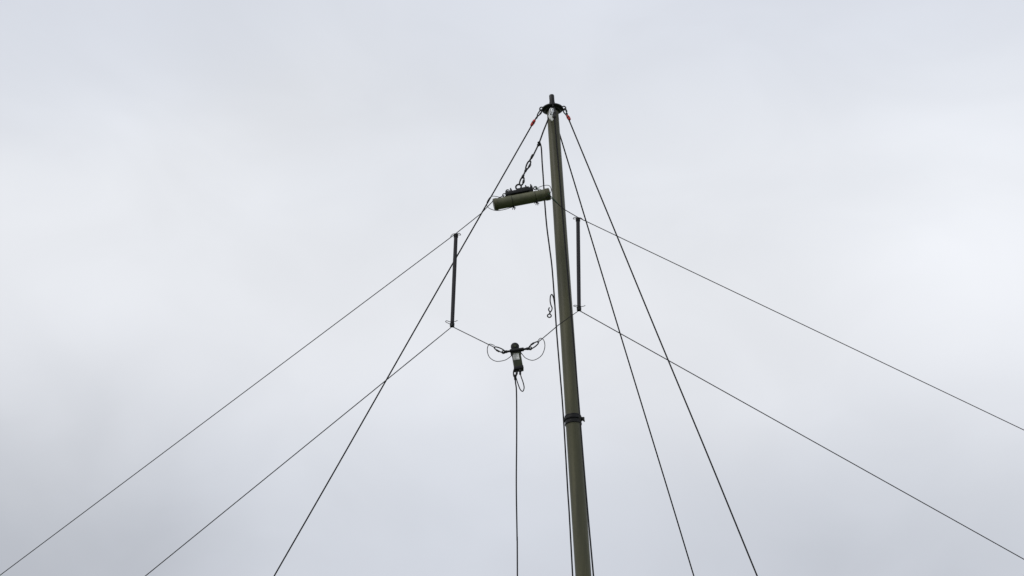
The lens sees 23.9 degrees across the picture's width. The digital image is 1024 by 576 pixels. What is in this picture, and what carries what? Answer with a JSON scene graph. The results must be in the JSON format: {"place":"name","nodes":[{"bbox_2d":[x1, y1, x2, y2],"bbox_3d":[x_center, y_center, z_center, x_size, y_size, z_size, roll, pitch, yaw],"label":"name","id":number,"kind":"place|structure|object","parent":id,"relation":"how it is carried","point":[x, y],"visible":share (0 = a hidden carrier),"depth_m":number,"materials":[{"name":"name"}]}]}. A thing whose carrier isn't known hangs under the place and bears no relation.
{"place":"outdoors","nodes":[
{"label":"outdoors","id":0,"kind":"place"},
{"bbox_2d":[0,0,1023,575],"label":"sky","id":1,"kind":"structure","parent":0,"point":[193,193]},
{"label":"ground","id":2,"kind":"structure","parent":0,"visible":0},
{"bbox_2d":[539,94,590,575],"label":"antenna mast","id":3,"kind":"object","parent":2,"relation":"on","point":[582,562],"visible":0.88,"depth_m":18.09,"materials":[{"name":"green metal"}]},
{"bbox_2d":[274,109,542,575],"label":"guy rope","id":4,"kind":"object","parent":3,"relation":"attached to","point":[533,122],"visible":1,"depth_m":18.63,"materials":[{"name":"black fabric"}]},
{"bbox_2d":[533,110,550,154],"bbox_3d":[0.225,-1.206,18.900,0.034,0.606,0.296,-17,-32,28],"label":"halyard","id":5,"kind":"object","parent":3,"relation":"attached to","point":[539,143],"visible":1,"depth_m":18.88,"materials":[{"name":"fabric"}]},
{"bbox_2d":[519,154,533,185],"bbox_3d":[0.111,-0.909,18.602,0.120,0.284,0.026,0,-28,0],"label":"suspension link","id":6,"kind":"object","parent":5,"relation":"hanging from","point":[525,171],"visible":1,"depth_m":18.59,"materials":[{"name":"black metal"}]},
{"bbox_2d":[486,184,551,210],"bbox_3d":[0.054,-0.685,18.477,0.498,0.264,0.110,0,-28,0],"label":"load housing","id":7,"kind":"object","parent":6,"relation":"hanging from","point":[512,199],"visible":1,"depth_m":18.45,"materials":[{"name":"green paint"}]},
{"bbox_2d":[0,195,504,574],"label":"antenna wire","id":8,"kind":"object","parent":7,"relation":"attached to","point":[252,385],"visible":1,"depth_m":18.23,"materials":[{"name":"black metal"}]},
{"bbox_2d":[445,233,460,327],"bbox_3d":[-0.441,-0.065,18.152,0.110,0.801,0.041,0,-28,0],"label":"spreader bar","id":9,"kind":"object","parent":8,"relation":"hanging from","point":[452,323],"visible":1,"depth_m":18.14,"materials":[{"name":"grey metal"}]},
{"bbox_2d":[145,327,493,575],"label":"antenna wire","id":10,"kind":"object","parent":9,"relation":"hanging from","point":[312,440],"visible":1,"depth_m":17.93,"materials":[{"name":"black metal"}]},
{"bbox_2d":[535,188,1023,429],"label":"antenna wire","id":11,"kind":"object","parent":7,"relation":"attached to","point":[788,317],"visible":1,"depth_m":18.52,"materials":[{"name":"black metal"}]},
{"bbox_2d":[573,217,584,310],"bbox_3d":[0.502,-0.186,18.217,0.090,0.806,0.041,0,-28,0],"label":"spreader bar","id":12,"kind":"object","parent":11,"relation":"hanging from","point":[578,305],"visible":1,"depth_m":18.20,"materials":[{"name":"grey metal"}]},
{"bbox_2d":[537,311,1023,559],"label":"antenna wire","id":13,"kind":"object","parent":12,"relation":"hanging from","point":[784,425],"visible":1,"depth_m":17.99,"materials":[{"name":"black metal"}]},
{"bbox_2d":[487,338,544,376],"bbox_3d":[0.030,0.521,17.839,0.431,0.318,0.070,0,-28,0],"label":"feed box","id":14,"kind":"object","parent":13,"relation":"attached to","point":[515,350],"visible":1,"depth_m":17.82,"materials":[{"name":"black plastic"}]},
{"bbox_2d":[514,373,524,575],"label":"feed cable","id":15,"kind":"object","parent":14,"relation":"hanging from","point":[515,378],"visible":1,"depth_m":17.45,"materials":[{"name":"rubber"}]},
{"bbox_2d":[529,341,538,348],"bbox_3d":[0.161,0.424,17.883,0.084,0.081,0.026,9,-29,-17],"label":"carabiner","id":16,"kind":"object","parent":13,"relation":"hanging from","point":[531,344],"visible":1,"depth_m":17.88,"materials":[{"name":"black metal"}]},
{"bbox_2d":[540,145,572,575],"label":"down rope","id":17,"kind":"object","parent":5,"relation":"hanging from","point":[559,369],"visible":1,"depth_m":17.95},
{"bbox_2d":[547,294,554,317],"bbox_3d":[0.296,0.137,18.166,0.068,0.203,0.021,9,-29,-17],"label":"spare hook","id":18,"kind":"object","parent":17,"relation":"hanging from","point":[551,306],"visible":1,"depth_m":18.15,"materials":[{"name":"metal"}]},
{"bbox_2d":[548,108,553,120],"bbox_3d":[0.309,-1.369,19.086,0.046,0.127,0.024,-3,-28,6],"label":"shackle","id":19,"kind":"object","parent":3,"relation":"attached to","point":[551,113],"visible":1,"depth_m":19.08,"materials":[{"name":"metal"}]},
{"bbox_2d":[553,107,593,575],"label":"guy rope","id":20,"kind":"object","parent":3,"relation":"attached to","point":[554,114],"visible":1,"depth_m":17.30,"materials":[{"name":"black fabric"}]},
{"bbox_2d":[560,135,693,575],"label":"guy rope","id":21,"kind":"object","parent":3,"relation":"attached to","point":[626,355],"visible":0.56,"depth_m":19.49,"materials":[{"name":"black fabric"}]},
{"bbox_2d":[563,108,757,575],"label":"guy rope","id":22,"kind":"object","parent":3,"relation":"attached to","point":[568,116],"visible":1,"depth_m":17.62,"materials":[{"name":"black fabric"}]}
]}

